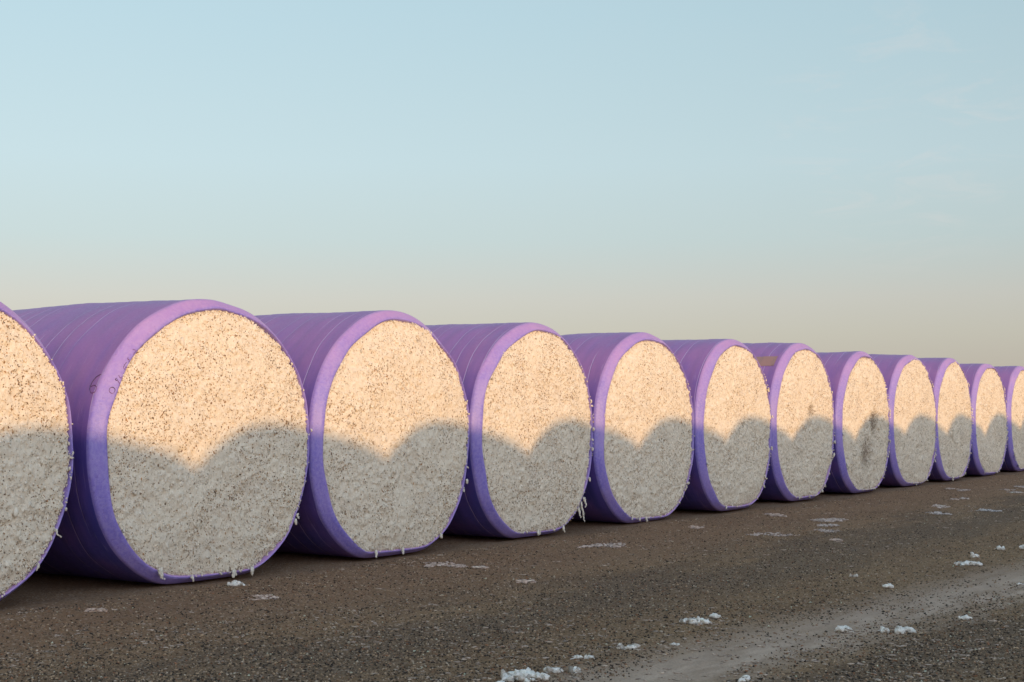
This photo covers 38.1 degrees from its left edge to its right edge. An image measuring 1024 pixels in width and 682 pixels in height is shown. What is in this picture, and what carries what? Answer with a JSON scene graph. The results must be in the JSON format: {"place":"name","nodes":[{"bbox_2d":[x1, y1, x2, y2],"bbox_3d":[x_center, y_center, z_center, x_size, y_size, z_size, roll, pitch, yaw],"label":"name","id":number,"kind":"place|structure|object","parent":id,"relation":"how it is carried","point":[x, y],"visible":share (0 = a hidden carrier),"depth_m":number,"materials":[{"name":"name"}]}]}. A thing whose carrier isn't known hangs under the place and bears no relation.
{"place":"outdoors","nodes":[
{"label":"outdoors","id":0,"kind":"place"},
{"bbox_2d":[0,470,1023,681],"bbox_3d":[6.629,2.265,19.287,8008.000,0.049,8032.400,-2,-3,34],"label":"ground","id":1,"kind":"structure","parent":0,"point":[34,590],"depth_m":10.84,"materials":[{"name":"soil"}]},
{"bbox_2d":[0,302,73,599],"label":"cotton bale","id":2,"kind":"object","parent":1,"relation":"on","point":[36,453],"visible":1,"depth_m":10.37},
{"bbox_2d":[84,607,107,611],"bbox_3d":[-2.827,1.831,10.092,0.157,0.027,0.135,0,-3,-2],"label":"cotton mat","id":3,"kind":"object","parent":1,"relation":"on","point":[101,609],"visible":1,"depth_m":10.06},
{"bbox_2d":[12,299,312,583],"bbox_3d":[-3.402,0.815,12.588,2.574,2.283,2.462,-2,-3,33],"label":"cotton bale","id":4,"kind":"object","parent":1,"relation":"on","point":[190,427],"visible":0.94,"depth_m":11.65},
{"bbox_2d":[227,580,244,585],"bbox_3d":[-2.172,1.906,11.652,0.135,0.050,0.090,1,-3,-21],"label":"cotton clump","id":5,"kind":"object","parent":1,"relation":"on","point":[235,583],"visible":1,"depth_m":11.63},
{"bbox_2d":[248,594,278,600],"bbox_3d":[-1.812,1.871,10.812,0.225,0.028,0.281,1,-3,-13],"label":"cotton mat","id":6,"kind":"object","parent":1,"relation":"on","point":[266,596],"visible":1,"depth_m":10.80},
{"bbox_2d":[255,310,469,557],"bbox_3d":[-2.047,0.881,14.595,2.576,2.321,2.380,-2,-3,34],"label":"cotton bale","id":7,"kind":"object","parent":1,"relation":"on","point":[387,407],"visible":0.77,"depth_m":13.67},
{"bbox_2d":[423,561,468,567],"bbox_3d":[-0.587,1.983,13.122,0.410,0.039,0.466,0,-3,-3],"label":"cotton mat","id":8,"kind":"object","parent":1,"relation":"on","point":[432,564],"visible":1,"depth_m":13.09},
{"bbox_2d":[471,566,488,568],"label":"cotton mat","id":9,"kind":"object","parent":1,"relation":"on","point":[479,567],"visible":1,"depth_m":12.82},
{"bbox_2d":[425,322,594,537],"bbox_3d":[-0.703,0.973,16.654,2.581,2.321,2.438,-2,-3,33],"label":"cotton bale","id":10,"kind":"object","parent":1,"relation":"on","point":[531,427],"visible":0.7,"depth_m":15.73},
{"bbox_2d":[500,667,549,681],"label":"cotton clump","id":11,"kind":"object","parent":1,"relation":"on","point":[528,674],"visible":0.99,"depth_m":7.61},
{"bbox_2d":[516,579,535,583],"bbox_3d":[0.118,1.933,11.918,0.176,0.028,0.196,0,-3,9],"label":"cotton mat","id":12,"kind":"object","parent":1,"relation":"on","point":[524,581],"visible":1,"depth_m":11.87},
{"bbox_2d":[571,655,582,658],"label":"cotton clump","id":13,"kind":"object","parent":1,"relation":"on","point":[576,656],"visible":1,"depth_m":8.27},
{"bbox_2d":[584,655,594,658],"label":"cotton clump","id":14,"kind":"object","parent":1,"relation":"on","point":[588,656],"visible":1,"depth_m":8.27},
{"bbox_2d":[577,542,626,547],"bbox_3d":[0.898,2.043,14.800,0.501,0.034,0.416,0,-3,2],"label":"cotton mat","id":15,"kind":"object","parent":1,"relation":"on","point":[607,545],"visible":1,"depth_m":14.74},
{"bbox_2d":[561,332,694,522],"bbox_3d":[0.689,1.066,18.693,2.575,2.316,2.480,-2,-3,34],"label":"cotton bale","id":16,"kind":"object","parent":1,"relation":"on","point":[643,426],"visible":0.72,"depth_m":17.74},
{"bbox_2d":[616,643,640,649],"bbox_3d":[0.663,1.768,8.568,0.165,0.040,0.110,1,-3,-18],"label":"cotton clump","id":17,"kind":"object","parent":1,"relation":"on","point":[629,646],"visible":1,"depth_m":8.56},
{"bbox_2d":[679,616,711,624],"bbox_3d":[1.179,1.792,9.510,0.214,0.053,0.114,-1,-3,16],"label":"cotton clump","id":18,"kind":"object","parent":1,"relation":"on","point":[697,620],"visible":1,"depth_m":9.49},
{"bbox_2d":[688,525,703,528],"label":"cotton mat","id":19,"kind":"object","parent":1,"relation":"on","point":[695,527],"visible":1,"depth_m":17.03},
{"bbox_2d":[709,613,721,618],"bbox_3d":[1.341,1.810,9.755,0.083,0.037,0.089,-2,-3,34],"label":"cotton clump","id":20,"kind":"object","parent":1,"relation":"on","point":[714,615],"visible":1,"depth_m":9.74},
{"bbox_2d":[662,339,772,510],"bbox_3d":[2.062,1.147,20.720,2.573,2.334,2.384,-2,-3,33],"label":"cotton bale","id":21,"kind":"object","parent":1,"relation":"on","point":[730,397],"visible":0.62,"depth_m":19.75},
{"bbox_2d":[738,675,750,681],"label":"cotton clump","id":22,"kind":"object","parent":1,"relation":"on","point":[745,678],"visible":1,"depth_m":7.52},
{"bbox_2d":[746,532,795,536],"bbox_3d":[2.824,2.099,16.073,0.532,0.042,0.293,-2,-3,34],"label":"cotton mat","id":23,"kind":"object","parent":1,"relation":"on","point":[772,534],"visible":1,"depth_m":16.07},
{"bbox_2d":[764,513,786,516],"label":"cotton mat","id":24,"kind":"object","parent":1,"relation":"on","point":[775,514],"visible":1,"depth_m":19.24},
{"bbox_2d":[743,342,835,500],"bbox_3d":[3.402,1.218,22.807,2.575,2.379,2.360,-2,-3,34],"label":"cotton bale","id":25,"kind":"object","parent":1,"relation":"on","point":[803,441],"visible":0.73,"depth_m":21.86,"materials":[{"name":"raw cotton"},{"name":"plastic film"}]},
{"bbox_2d":[814,529,838,532],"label":"cotton mat","id":26,"kind":"object","parent":1,"relation":"on","point":[822,530],"visible":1,"depth_m":16.55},
{"bbox_2d":[817,524,838,526],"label":"cotton mat","id":27,"kind":"object","parent":1,"relation":"on","point":[826,525],"visible":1,"depth_m":17.41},
{"bbox_2d":[810,518,848,521],"bbox_3d":[3.932,2.211,18.323,0.414,0.034,0.636,-2,-3,34],"label":"cotton mat","id":28,"kind":"object","parent":1,"relation":"on","point":[829,519],"visible":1,"depth_m":18.26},
{"bbox_2d":[829,538,842,541],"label":"cotton mat","id":29,"kind":"object","parent":1,"relation":"on","point":[837,540],"visible":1,"depth_m":15.49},
{"bbox_2d":[834,625,855,632],"bbox_3d":[2.093,1.805,9.274,0.158,0.045,0.086,-2,-3,34],"label":"cotton clump","id":30,"kind":"object","parent":1,"relation":"on","point":[844,628],"visible":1,"depth_m":9.26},
{"bbox_2d":[816,351,890,492],"bbox_3d":[4.786,1.344,24.828,2.578,2.306,2.394,-2,-3,33],"label":"cotton bale","id":31,"kind":"object","parent":1,"relation":"on","point":[861,446],"visible":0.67,"depth_m":23.84,"materials":[{"name":"raw cotton"},{"name":"plastic film"}]},
{"bbox_2d":[882,583,893,587],"bbox_3d":[2.908,1.890,11.426,0.097,0.039,0.055,1,-3,-23],"label":"cotton clump","id":32,"kind":"object","parent":1,"relation":"on","point":[889,585],"visible":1,"depth_m":11.42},
{"bbox_2d":[869,354,937,485],"bbox_3d":[6.151,1.416,26.888,2.576,2.346,2.473,-2,-3,34],"label":"cotton bale","id":33,"kind":"object","parent":1,"relation":"on","point":[913,415],"visible":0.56,"depth_m":25.92,"materials":[{"name":"raw cotton"},{"name":"plastic film"}]},
{"bbox_2d":[925,511,952,514],"bbox_3d":[5.577,2.259,19.429,0.274,0.036,0.444,0,-3,-9],"label":"cotton mat","id":34,"kind":"object","parent":1,"relation":"on","point":[939,513],"visible":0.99,"depth_m":19.34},
{"bbox_2d":[931,504,949,507],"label":"cotton mat","id":35,"kind":"object","parent":1,"relation":"on","point":[939,506],"visible":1,"depth_m":20.82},
{"bbox_2d":[918,358,973,480],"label":"cotton bale","id":36,"kind":"object","parent":1,"relation":"on","point":[954,408],"visible":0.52,"depth_m":27.97,"materials":[{"name":"raw cotton"},{"name":"plastic film"}]},
{"bbox_2d":[958,614,972,619],"bbox_3d":[2.972,1.808,9.701,0.083,0.037,0.072,2,-3,-34],"label":"cotton clump","id":37,"kind":"object","parent":1,"relation":"on","point":[966,617],"visible":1,"depth_m":9.68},
{"bbox_2d":[954,560,982,565],"bbox_3d":[4.020,1.961,13.063,0.234,0.046,0.161,1,-3,-29],"label":"cotton clump","id":38,"kind":"object","parent":1,"relation":"on","point":[966,562],"visible":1,"depth_m":13.05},
{"bbox_2d":[971,552,978,557],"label":"cotton clump","id":39,"kind":"object","parent":1,"relation":"on","point":[973,555],"visible":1,"depth_m":13.77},
{"bbox_2d":[959,364,1007,475],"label":"cotton bale","id":40,"kind":"object","parent":1,"relation":"on","point":[989,424],"visible":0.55,"depth_m":29.97,"materials":[{"name":"raw cotton"},{"name":"plastic film"}]},
{"bbox_2d":[976,509,1001,511],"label":"cotton mat","id":41,"kind":"object","parent":1,"relation":"on","point":[989,510],"visible":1,"depth_m":19.95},
{"bbox_2d":[994,546,1004,549],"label":"cotton clump","id":42,"kind":"object","parent":1,"relation":"on","point":[1000,548],"visible":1,"depth_m":14.57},
{"bbox_2d":[993,366,1023,470],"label":"cotton bale","id":43,"kind":"object","parent":1,"relation":"on","point":[1012,377],"visible":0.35,"depth_m":31.75},
{"bbox_2d":[0,0,1023,366],"label":"sky","id":44,"kind":"structure","parent":0,"point":[822,175],"materials":[{"name":"blue"}]}
]}

